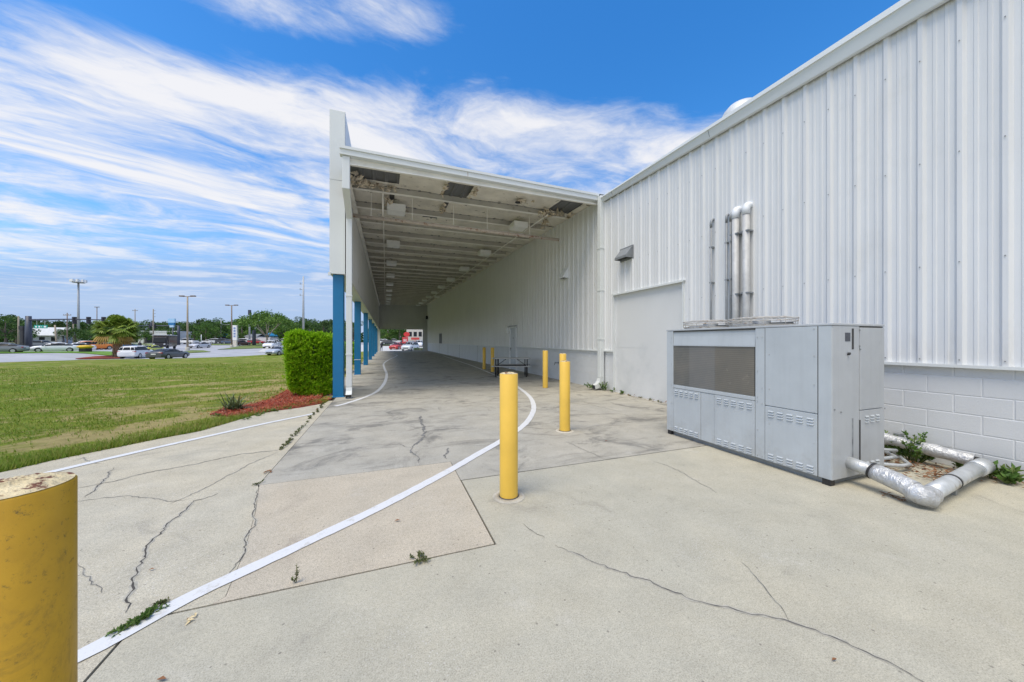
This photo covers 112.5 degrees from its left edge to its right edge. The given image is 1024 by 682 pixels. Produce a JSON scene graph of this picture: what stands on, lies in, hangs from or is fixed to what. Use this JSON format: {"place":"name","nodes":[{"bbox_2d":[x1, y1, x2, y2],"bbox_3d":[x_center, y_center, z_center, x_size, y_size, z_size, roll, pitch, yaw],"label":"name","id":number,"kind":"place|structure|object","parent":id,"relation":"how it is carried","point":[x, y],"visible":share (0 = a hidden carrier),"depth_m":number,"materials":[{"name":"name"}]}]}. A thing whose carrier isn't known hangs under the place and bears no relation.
{"place":"outdoors","nodes":[
{"label":"outdoors","id":0,"kind":"place"},
{"bbox_2d":[0,401,332,681],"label":"driveway","id":1,"kind":"structure","parent":0,"point":[179,518],"depth_m":2.88,"materials":[{"name":"concrete"}]},
{"bbox_2d":[105,603,169,637],"bbox_3d":[-1.930,1.429,1.768,0.093,0.048,0.238,0,0,23],"label":"weed","id":2,"kind":"object","parent":1,"relation":"on","point":[147,613],"visible":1,"depth_m":1.75,"materials":[{"name":"green plant"}]},
{"bbox_2d":[152,596,169,606],"bbox_3d":[-1.929,1.433,1.864,0.052,0.038,0.091,0,0,29],"label":"weed","id":3,"kind":"object","parent":1,"relation":"on","point":[161,601],"visible":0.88,"depth_m":1.88,"materials":[{"name":"green plant"}]},
{"bbox_2d":[43,413,312,472],"bbox_3d":[-4.728,1.444,4.590,0.435,0.001,4.772,0,0,15],"label":"road marking","id":4,"kind":"object","parent":1,"relation":"on","point":[90,462],"visible":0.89,"depth_m":4.65,"materials":[{"name":"white paint"}]},
{"bbox_2d":[0,351,362,471],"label":"lawn","id":5,"kind":"structure","parent":0,"point":[40,442],"depth_m":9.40,"materials":[{"name":"green plant"}]},
{"bbox_2d":[207,386,331,416],"bbox_3d":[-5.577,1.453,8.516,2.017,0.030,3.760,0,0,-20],"label":"mulch bed","id":6,"kind":"object","parent":5,"relation":"on","point":[225,413],"visible":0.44,"depth_m":7.78,"materials":[{"name":"brown wood"}]},
{"bbox_2d":[205,391,260,410],"bbox_3d":[-5.840,1.218,7.278,1.261,0.445,0.894,0,0,2],"label":"spiky plant","id":7,"kind":"object","parent":6,"relation":"on","point":[231,404],"visible":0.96,"depth_m":7.16,"materials":[{"name":"green plant"}]},
{"bbox_2d":[280,328,332,395],"bbox_3d":[-5.486,0.587,9.462,1.455,1.894,1.505,0,0,-20],"label":"hedge shrub","id":8,"kind":"object","parent":6,"relation":"on","point":[308,360],"visible":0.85,"depth_m":8.95,"materials":[{"name":"green plant"}]},
{"bbox_2d":[0,342,391,400],"bbox_3d":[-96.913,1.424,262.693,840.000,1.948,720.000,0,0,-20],"label":"ground","id":9,"kind":"structure","parent":0,"point":[16,357],"depth_m":49.99,"materials":[{"name":"grey asphalt"}]},
{"bbox_2d":[0,343,29,351],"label":"parked car","id":10,"kind":"object","parent":9,"relation":"on","point":[9,347],"visible":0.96,"depth_m":48.15,"materials":[{"name":"grey paint"}]},
{"bbox_2d":[17,316,19,343],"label":"utility pole","id":11,"kind":"object","parent":9,"relation":"on","point":[18,333],"visible":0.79,"depth_m":73.91,"materials":[{"name":"grey concrete"}]},
{"bbox_2d":[0,314,37,342],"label":"broadleaf tree","id":12,"kind":"object","parent":9,"relation":"on","point":[7,335],"visible":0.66,"depth_m":92.31,"materials":[{"name":"green plant"}]},
{"bbox_2d":[0,318,40,343],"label":"broadleaf tree","id":13,"kind":"object","parent":9,"relation":"on","point":[34,330],"visible":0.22,"depth_m":99.81,"materials":[{"name":"green plant"}]},
{"bbox_2d":[18,326,24,344],"bbox_3d":[-91.531,-0.574,63.995,1.050,4.600,0.610,0,0,0],"label":"banner post","id":14,"kind":"object","parent":9,"relation":"on","point":[22,331],"visible":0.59,"depth_m":63.75,"materials":[{"name":"black metal"}]},
{"bbox_2d":[33,340,51,345],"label":"parked car","id":15,"kind":"object","parent":9,"relation":"on","point":[39,342],"visible":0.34,"depth_m":85.19,"materials":[{"name":"grey paint"}]},
{"bbox_2d":[32,327,74,343],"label":"gabled house","id":16,"kind":"structure","parent":9,"relation":"on","point":[46,334],"depth_m":110.45,"materials":[{"name":"metal"}]},
{"bbox_2d":[29,342,78,351],"bbox_3d":[-70.191,0.907,52.507,2.180,1.475,4.762,0,0,41],"label":"parked car","id":17,"kind":"object","parent":9,"relation":"on","point":[57,346],"visible":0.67,"depth_m":52.01,"materials":[{"name":"white paint"}]},
{"bbox_2d":[0,351,112,354],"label":"verge","id":18,"kind":"structure","parent":9,"relation":"on","point":[102,352],"depth_m":50.28,"materials":[{"name":"green plant"}]},
{"bbox_2d":[45,320,74,328],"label":"broadleaf tree","id":19,"kind":"object","parent":9,"relation":"on","point":[58,323],"visible":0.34,"depth_m":142.17,"materials":[{"name":"green plant"}]},
{"bbox_2d":[52,329,71,342],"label":"broadleaf tree","id":20,"kind":"object","parent":9,"relation":"on","point":[60,332],"visible":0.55,"depth_m":111.30,"materials":[{"name":"green plant"}]},
{"bbox_2d":[24,316,105,346],"bbox_3d":[-81.663,-1.464,63.000,15.857,6.393,0.920,0,0,0],"label":"signal mast","id":21,"kind":"object","parent":9,"relation":"on","point":[28,340],"visible":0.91,"depth_m":62.86,"materials":[{"name":"metal"}]},
{"bbox_2d":[63,328,88,342],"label":"broadleaf tree","id":22,"kind":"object","parent":9,"relation":"on","point":[71,331],"visible":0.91,"depth_m":104.78,"materials":[{"name":"green plant"}]},
{"bbox_2d":[69,279,87,341],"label":"mast light","id":23,"kind":"object","parent":9,"relation":"on","point":[78,281],"visible":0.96,"depth_m":127.80,"materials":[{"name":"grey metal"}]},
{"bbox_2d":[72,329,93,340],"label":"broadleaf tree","id":24,"kind":"object","parent":9,"relation":"on","point":[89,335],"visible":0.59,"depth_m":111.81,"materials":[{"name":"green plant"}]},
{"bbox_2d":[74,320,93,338],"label":"broadleaf tree","id":25,"kind":"object","parent":9,"relation":"on","point":[83,325],"visible":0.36,"depth_m":146.63,"materials":[{"name":"green plant"}]},
{"bbox_2d":[76,345,94,351],"bbox_3d":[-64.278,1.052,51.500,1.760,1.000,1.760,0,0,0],"label":"parked car","id":26,"kind":"object","parent":9,"relation":"on","point":[85,348],"visible":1,"depth_m":51.10,"materials":[{"name":"yellow metal"}]},
{"bbox_2d":[78,341,112,349],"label":"parked car","id":27,"kind":"object","parent":9,"relation":"on","point":[107,346],"visible":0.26,"depth_m":68.71,"materials":[{"name":"orange paint"}]},
{"bbox_2d":[76,355,119,358],"bbox_3d":[-56.707,2.183,47.571,3.942,0.285,6.044,0,0,-41],"label":"mulch bed","id":28,"kind":"object","parent":9,"relation":"on","point":[103,357],"visible":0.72,"depth_m":46.31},
{"bbox_2d":[89,314,144,356],"bbox_3d":[-56.593,-0.718,48.904,5.571,6.392,5.141,0,0,-20],"label":"palm tree","id":29,"kind":"object","parent":28,"relation":"on","point":[119,336],"visible":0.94,"depth_m":48.23,"materials":[{"name":"green plant"}]},
{"bbox_2d":[117,346,152,358],"bbox_3d":[-53.019,1.488,48.392,2.280,1.765,4.882,0,0,-22],"label":"parked car","id":30,"kind":"object","parent":9,"relation":"on","point":[123,352],"visible":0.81,"depth_m":46.53,"materials":[{"name":"white paint"}]},
{"bbox_2d":[143,345,163,349],"bbox_3d":[-59.038,1.303,55.992,2.180,1.475,4.762,0,0,-20],"label":"parked car","id":31,"kind":"object","parent":9,"relation":"on","point":[153,347],"visible":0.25,"depth_m":55.25,"materials":[{"name":"yellow paint"}]},
{"bbox_2d":[140,324,179,344],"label":"signal mast","id":32,"kind":"object","parent":9,"relation":"on","point":[178,334],"visible":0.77,"depth_m":99.89,"materials":[{"name":"metal"}]},
{"bbox_2d":[152,335,176,348],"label":"food truck","id":33,"kind":"object","parent":9,"relation":"on","point":[167,341],"visible":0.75,"depth_m":71.34,"materials":[{"name":"black paint"}]},
{"bbox_2d":[138,331,190,343],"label":"shop building","id":34,"kind":"structure","parent":9,"relation":"on","point":[182,334],"depth_m":114.50,"materials":[{"name":"white paint"}]},
{"bbox_2d":[145,348,189,358],"bbox_3d":[-46.372,1.666,46.196,2.260,1.445,4.952,0,0,-10],"label":"parked car","id":35,"kind":"object","parent":9,"relation":"on","point":[167,353],"visible":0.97,"depth_m":44.92,"materials":[{"name":"grey paint"}]},
{"bbox_2d":[157,323,184,330],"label":"broadleaf tree","id":36,"kind":"object","parent":9,"relation":"on","point":[167,327],"visible":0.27,"depth_m":118.81,"materials":[{"name":"green plant"}]},
{"bbox_2d":[168,319,175,334],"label":"roadside sign","id":37,"kind":"object","parent":9,"relation":"on","point":[171,322],"visible":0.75,"depth_m":95.81,"materials":[{"name":"plastic"}]},
{"bbox_2d":[179,295,195,349],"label":"lamp post","id":38,"kind":"object","parent":9,"relation":"on","point":[187,347],"visible":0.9,"depth_m":66.40,"materials":[{"name":"metal"}]},
{"bbox_2d":[181,322,206,340],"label":"broadleaf tree","id":39,"kind":"object","parent":9,"relation":"on","point":[191,327],"visible":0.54,"depth_m":115.08,"materials":[{"name":"green plant"}]},
{"bbox_2d":[189,342,211,347],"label":"parked car","id":40,"kind":"object","parent":9,"relation":"on","point":[201,344],"visible":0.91,"depth_m":80.44,"materials":[{"name":"grey paint"}]},
{"bbox_2d":[0,330,401,341],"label":"woodland","id":41,"kind":"object","parent":9,"relation":"on","point":[2,340],"visible":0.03,"depth_m":170.32,"materials":[{"name":"green plant"}]},
{"bbox_2d":[192,322,225,340],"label":"broadleaf tree","id":42,"kind":"object","parent":9,"relation":"on","point":[201,328],"visible":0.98,"depth_m":111.60,"materials":[{"name":"green plant"}]},
{"bbox_2d":[202,322,228,343],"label":"broadleaf tree","id":43,"kind":"object","parent":9,"relation":"on","point":[219,325],"visible":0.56,"depth_m":117.92,"materials":[{"name":"green plant"}]},
{"bbox_2d":[212,320,240,335],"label":"broadleaf tree","id":44,"kind":"object","parent":9,"relation":"on","point":[224,327],"visible":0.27,"depth_m":121.33,"materials":[{"name":"green plant"}]},
{"bbox_2d":[225,305,237,346],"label":"lamp post","id":45,"kind":"object","parent":9,"relation":"on","point":[231,345],"visible":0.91,"depth_m":85.87,"materials":[{"name":"metal"}]},
{"bbox_2d":[232,325,237,345],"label":"pylon sign","id":46,"kind":"object","parent":9,"relation":"on","point":[235,334],"visible":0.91,"depth_m":91.75,"materials":[{"name":"white metal"}]},
{"bbox_2d":[218,345,265,349],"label":"verge","id":47,"kind":"structure","parent":9,"relation":"on","point":[249,347],"depth_m":81.60,"materials":[{"name":"green plant"}]},
{"bbox_2d":[226,319,260,338],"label":"broadleaf tree","id":48,"kind":"object","parent":9,"relation":"on","point":[243,333],"visible":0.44,"depth_m":117.64,"materials":[{"name":"green plant"}]},
{"bbox_2d":[243,334,277,343],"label":"shed","id":49,"kind":"structure","parent":9,"relation":"on","point":[261,337],"depth_m":116.00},
{"bbox_2d":[235,309,295,340],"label":"oak tree","id":50,"kind":"object","parent":9,"relation":"on","point":[270,318],"visible":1,"depth_m":93.69,"materials":[{"name":"green plant"}]},
{"bbox_2d":[265,346,283,354],"bbox_3d":[-37.519,1.493,55.509,2.180,1.475,4.762,0,0,6],"label":"parked car","id":51,"kind":"object","parent":9,"relation":"on","point":[277,350],"visible":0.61,"depth_m":53.84,"materials":[{"name":"grey paint"}]},
{"bbox_2d":[268,321,298,339],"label":"broadleaf tree","id":52,"kind":"object","parent":9,"relation":"on","point":[278,331],"visible":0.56,"depth_m":109.81,"materials":[{"name":"green plant"}]},
{"bbox_2d":[300,276,304,328],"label":"power pole","id":53,"kind":"object","parent":9,"relation":"on","point":[303,319],"visible":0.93,"depth_m":99.81,"materials":[{"name":"grey metal"}]},
{"bbox_2d":[298,320,321,331],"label":"broadleaf tree","id":54,"kind":"object","parent":9,"relation":"on","point":[309,325],"visible":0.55,"depth_m":111.81,"materials":[{"name":"green plant"}]},
{"bbox_2d":[311,320,332,332],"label":"broadleaf tree","id":55,"kind":"object","parent":9,"relation":"on","point":[324,323],"visible":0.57,"depth_m":117.56,"materials":[{"name":"green plant"}]},
{"bbox_2d":[258,482,494,544],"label":"joint dirt","id":56,"kind":"structure","parent":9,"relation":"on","point":[476,510],"depth_m":2.91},
{"bbox_2d":[410,550,430,563],"bbox_3d":[-0.611,1.428,2.259,0.127,0.041,0.144,0,0,-41],"label":"weed","id":57,"kind":"object","parent":56,"relation":"on","point":[424,558],"visible":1,"depth_m":2.27,"materials":[{"name":"green plant"}]},
{"bbox_2d":[381,329,400,339],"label":"broadleaf tree","id":58,"kind":"object","parent":9,"relation":"on","point":[387,335],"visible":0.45,"depth_m":127.17,"materials":[{"name":"green plant"}]},
{"bbox_2d":[390,329,405,340],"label":"broadleaf tree","id":59,"kind":"object","parent":9,"relation":"on","point":[403,331],"visible":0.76,"depth_m":124.93,"materials":[{"name":"green plant"}]},
{"bbox_2d":[401,342,418,350],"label":"parked car","id":60,"kind":"object","parent":9,"relation":"on","point":[410,345],"visible":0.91,"depth_m":65.48,"materials":[{"name":"grey paint"}]},
{"bbox_2d":[406,329,422,341],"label":"shop building","id":61,"kind":"structure","parent":9,"relation":"on","point":[414,335],"depth_m":96.00,"materials":[{"name":"white"}]},
{"bbox_2d":[427,0,1023,481],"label":"warehouse","id":62,"kind":"structure","parent":9,"relation":"on","point":[873,170],"depth_m":4.74,"materials":[{"name":"paint"}]},
{"bbox_2d":[507,325,516,369],"bbox_3d":[0.027,0.327,17.474,0.170,2.245,1.130,0,0,-20],"label":"door","id":63,"kind":"structure","parent":62,"relation":"in","point":[512,329],"depth_m":17.46,"materials":[{"name":"paint"}]},
{"bbox_2d":[558,267,567,279],"bbox_3d":[1.858,-2.447,12.322,0.225,0.420,0.420,0,0,-20],"label":"wall vent","id":64,"kind":"object","parent":62,"relation":"attached to","point":[564,274],"depth_m":12.23,"materials":[{"name":"white metal"}]},
{"bbox_2d":[592,195,603,388],"bbox_3d":[2.566,-1.458,10.177,0.340,5.745,0.180,0,0,-20],"label":"downspout","id":65,"kind":"object","parent":62,"relation":"attached to","point":[600,291],"visible":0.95,"depth_m":10.15,"materials":[{"name":"paint"}]},
{"bbox_2d":[615,245,633,262],"bbox_3d":[3.006,-2.364,9.197,0.235,0.360,0.533,0,0,-20],"label":"wall vent","id":66,"kind":"object","parent":62,"relation":"attached to","point":[625,254],"depth_m":9.11,"materials":[{"name":"grey metal"}]},
{"bbox_2d":[709,218,714,319],"bbox_3d":[3.989,-0.646,6.785,0.150,3.592,0.052,0,0,-20],"label":"wall pipe","id":67,"kind":"object","parent":62,"relation":"attached to","point":[711,247],"depth_m":6.75,"materials":[{"name":"grey metal"}]},
{"bbox_2d":[725,213,728,324],"bbox_3d":[4.103,-0.640,6.480,0.147,3.579,0.048,0,0,-20],"label":"wall pipe","id":68,"kind":"object","parent":62,"relation":"attached to","point":[726,266],"depth_m":6.45,"materials":[{"name":"grey metal"}]},
{"bbox_2d":[728,212,731,323],"bbox_3d":[4.130,-0.638,6.408,0.147,3.577,0.048,0,0,-20],"label":"wall pipe","id":69,"kind":"object","parent":62,"relation":"attached to","point":[730,242],"depth_m":6.38,"materials":[{"name":"grey metal"}]},
{"bbox_2d":[730,206,741,322],"bbox_3d":[4.141,-0.669,6.286,0.211,3.638,0.145,0,0,-20],"label":"wall pipe","id":70,"kind":"object","parent":62,"relation":"attached to","point":[735,217],"depth_m":6.22,"materials":[{"name":"white metal"}]},
{"bbox_2d":[723,97,751,115],"bbox_3d":[5.029,-4.732,7.460,0.840,0.964,0.840,0,0,-20],"label":"roof vent","id":71,"kind":"object","parent":62,"relation":"on","point":[733,106],"visible":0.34,"depth_m":7.24,"materials":[{"name":"metal"}]},
{"bbox_2d":[740,202,753,322],"bbox_3d":[4.210,-0.673,6.103,0.209,3.646,0.140,0,0,-20],"label":"wall pipe","id":72,"kind":"object","parent":62,"relation":"attached to","point":[745,232],"depth_m":6.05,"materials":[{"name":"white metal"}]},
{"bbox_2d":[259,345,422,351],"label":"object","id":73,"kind":"structure","parent":0,"point":[384,348],"depth_m":69.23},
{"bbox_2d":[262,340,279,348],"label":"pickup truck","id":74,"kind":"object","parent":73,"relation":"on","point":[270,343],"visible":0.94,"depth_m":77.22,"materials":[{"name":"white paint"}]},
{"bbox_2d":[389,343,402,349],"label":"parked car","id":75,"kind":"object","parent":73,"relation":"on","point":[396,346],"visible":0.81,"depth_m":68.69,"materials":[{"name":"red paint"}]},
{"bbox_2d":[213,462,493,604],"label":"driveway","id":76,"kind":"structure","parent":0,"point":[439,517],"depth_m":2.68,"materials":[{"name":"beige concrete"}]},
{"bbox_2d":[0,0,899,341],"label":"sky","id":77,"kind":"structure","parent":0,"point":[153,153],"materials":[{"name":"blue"}]},
{"bbox_2d":[259,351,707,485],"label":"canopy floor","id":78,"kind":"structure","parent":0,"point":[419,408],"depth_m":5.89,"materials":[{"name":"concrete"}]},
{"bbox_2d":[78,356,535,661],"bbox_3d":[-2.728,1.444,18.155,3.810,0.001,33.414,0,0,-8],"label":"road marking","id":79,"kind":"object","parent":78,"relation":"on","point":[94,647],"visible":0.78,"depth_m":2.24,"materials":[{"name":"white paint"}]},
{"bbox_2d":[335,353,397,405],"bbox_3d":[-8.789,1.444,24.305,0.916,0.001,34.778,0,0,-18],"label":"road marking","id":80,"kind":"object","parent":78,"relation":"on","point":[383,383],"visible":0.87,"depth_m":10.81,"materials":[{"name":"white paint"}]},
{"bbox_2d":[328,109,599,397],"bbox_3d":[-8.790,-2.380,30.711,7.635,7.660,46.290,0,0,-20],"label":"canopy","id":81,"kind":"object","parent":78,"relation":"on","point":[428,259],"visible":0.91,"depth_m":11.56,"materials":[{"name":"white metal"}]},
{"bbox_2d":[342,155,352,397],"bbox_3d":[-4.032,-1.436,8.393,0.175,5.748,0.980,0,0,-20],"label":"downspout","id":82,"kind":"object","parent":81,"relation":"attached to","point":[346,192],"visible":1,"depth_m":8.72,"materials":[{"name":"paint"}]},
{"bbox_2d":[382,194,384,279],"bbox_3d":[-11.332,-4.840,30.487,0.042,1.395,44.351,0,0,-20],"label":"conduit run","id":83,"kind":"object","parent":81,"relation":"attached to","point":[384,243],"visible":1,"depth_m":15.43,"materials":[{"name":"paint"}]},
{"bbox_2d":[387,240,399,247],"bbox_3d":[-5.212,-4.259,14.995,0.540,0.199,0.540,0,0,-20],"label":"canopy light","id":84,"kind":"object","parent":81,"relation":"attached to","point":[393,244],"visible":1,"depth_m":14.80,"materials":[{"name":"white plastic"}]},
{"bbox_2d":[387,203,405,215],"bbox_3d":[-3.630,-4.120,10.705,0.540,0.199,0.540,0,0,-20],"label":"canopy light","id":85,"kind":"object","parent":81,"relation":"attached to","point":[396,209],"visible":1,"depth_m":10.51,"materials":[{"name":"white plastic"}]},
{"bbox_2d":[352,192,558,240],"bbox_3d":[-1.486,-3.930,10.948,6.650,0.803,0.192,0,0,-20],"label":"overhead pipe","id":86,"kind":"object","parent":81,"relation":"hanging from","point":[412,221],"visible":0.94,"depth_m":10.71,"materials":[{"name":"metal"}]},
{"bbox_2d":[420,214,547,305],"bbox_3d":[-6.542,-4.837,32.121,0.042,1.402,44.601,0,0,-20],"label":"conduit run","id":87,"kind":"object","parent":81,"relation":"attached to","point":[496,251],"visible":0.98,"depth_m":15.95,"materials":[{"name":"paint"}]},
{"bbox_2d":[478,249,490,256],"bbox_3d":[-1.341,-4.263,16.551,0.540,0.199,0.540,0,0,-20],"label":"canopy light","id":88,"kind":"object","parent":81,"relation":"attached to","point":[484,253],"visible":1,"depth_m":16.35,"materials":[{"name":"white plastic"}]},
{"bbox_2d":[509,220,527,231],"bbox_3d":[0.241,-4.123,12.261,0.540,0.199,0.540,0,0,-20],"label":"canopy light","id":89,"kind":"object","parent":81,"relation":"attached to","point":[520,226],"visible":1,"depth_m":12.08,"materials":[{"name":"white plastic"}]},
{"bbox_2d":[483,347,485,368],"bbox_3d":[-1.450,0.876,17.800,0.170,1.141,0.170,0,0,-20],"label":"bollard","id":90,"kind":"object","parent":78,"relation":"on","point":[484,357],"visible":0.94,"depth_m":17.72,"materials":[{"name":"yellow metal"}]},
{"bbox_2d":[491,347,493,371],"bbox_3d":[-0.931,0.866,16.301,0.170,1.161,0.170,0,0,-20],"label":"bollard","id":91,"kind":"object","parent":78,"relation":"on","point":[492,356],"visible":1,"depth_m":16.23,"materials":[{"name":"yellow metal"}]},
{"bbox_2d":[491,357,530,376],"bbox_3d":[-0.023,1.071,14.509,1.600,0.751,1.552,0,0,2],"label":"picnic table","id":92,"kind":"object","parent":78,"relation":"on","point":[497,365],"visible":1,"depth_m":14.26,"materials":[{"name":"plastic"}]},
{"bbox_2d":[543,350,547,387],"bbox_3d":[1.040,0.861,10.680,0.164,1.171,0.164,0,0,-20],"label":"bollard","id":93,"kind":"object","parent":78,"relation":"on","point":[545,368],"visible":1,"depth_m":10.61,"materials":[{"name":"yellow metal"}]},
{"bbox_2d":[555,360,573,432],"bbox_3d":[0.854,0.879,5.531,0.300,1.138,0.300,0,0,-20],"label":"bollard","id":94,"kind":"object","parent":78,"relation":"on","point":[564,396],"visible":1,"depth_m":5.46,"materials":[{"name":"yellow metal"}]},
{"bbox_2d":[86,446,1023,681],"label":"apron","id":95,"kind":"object","parent":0,"point":[704,564],"visible":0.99,"depth_m":1.93,"materials":[{"name":"concrete"}]},
{"bbox_2d":[0,472,77,681],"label":"bollard","id":96,"kind":"object","parent":95,"relation":"on","point":[38,577],"visible":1,"depth_m":0.69,"materials":[{"name":"yellow metal"}]},
{"bbox_2d":[493,372,524,503],"bbox_3d":[-0.030,0.867,3.193,0.300,1.163,0.300,0,0,-20],"label":"bollard","id":97,"kind":"object","parent":95,"relation":"on","point":[508,492],"visible":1,"depth_m":3.12,"materials":[{"name":"yellow metal"}]},
{"bbox_2d":[666,316,885,485],"bbox_3d":[3.240,0.566,4.544,0.941,1.768,2.159,0,0,-20],"label":"air chiller","id":98,"kind":"object","parent":95,"relation":"on","point":[806,400],"visible":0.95,"depth_m":3.81,"materials":[{"name":"paint"}]},
{"bbox_2d":[859,328,883,409],"bbox_3d":[3.825,0.285,3.638,0.450,0.857,0.018,0,0,-20],"label":"end door","id":99,"kind":"structure","parent":98,"relation":"in","point":[871,340],"depth_m":3.62,"materials":[{"name":"paint"}]},
{"bbox_2d":[859,408,883,473],"bbox_3d":[3.827,1.054,3.632,0.450,0.663,0.030,0,0,-20],"label":"end door","id":100,"kind":"structure","parent":98,"relation":"in","point":[872,420],"depth_m":3.63,"materials":[{"name":"paint"}]},
{"bbox_2d":[616,392,1023,500],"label":"leaf litter","id":101,"kind":"object","parent":95,"relation":"on","point":[924,476],"visible":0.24,"depth_m":3.74,"materials":[{"name":"brown plant"}]},
{"bbox_2d":[884,451,897,459],"bbox_3d":[4.382,1.325,4.055,0.862,0.048,0.282,0,0,-33],"label":"conduit","id":102,"kind":"object","parent":101,"relation":"on","point":[891,456],"visible":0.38,"depth_m":3.91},
{"bbox_2d":[884,456,911,467],"bbox_3d":[4.311,1.375,3.871,0.645,0.048,0.203,0,0,-15],"label":"conduit","id":103,"kind":"object","parent":101,"relation":"on","point":[906,463],"visible":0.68,"depth_m":3.80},
{"bbox_2d":[887,431,940,462],"bbox_3d":[4.834,1.259,4.117,0.403,0.384,0.467,0,0,19],"label":"weed","id":104,"kind":"object","parent":95,"relation":"on","point":[908,453],"visible":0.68,"depth_m":4.06,"materials":[{"name":"green plant"}]},
{"bbox_2d":[845,433,995,507],"bbox_3d":[4.079,1.290,3.739,1.764,0.321,1.171,0,0,-26],"label":"insulated pipe","id":105,"kind":"object","parent":95,"relation":"on","point":[933,494],"visible":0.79,"depth_m":3.25,"materials":[{"name":"metal"}]},
{"bbox_2d":[987,460,1004,478],"bbox_3d":[5.071,1.345,3.620,0.219,0.209,0.185,0,0,-44],"label":"weed","id":106,"kind":"object","parent":95,"relation":"on","point":[994,473],"visible":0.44,"depth_m":3.57,"materials":[{"name":"green plant"}]},
{"bbox_2d":[995,462,1023,484],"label":"weed","id":107,"kind":"object","parent":95,"relation":"on","point":[1011,475],"visible":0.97,"depth_m":3.46,"materials":[{"name":"green plant"}]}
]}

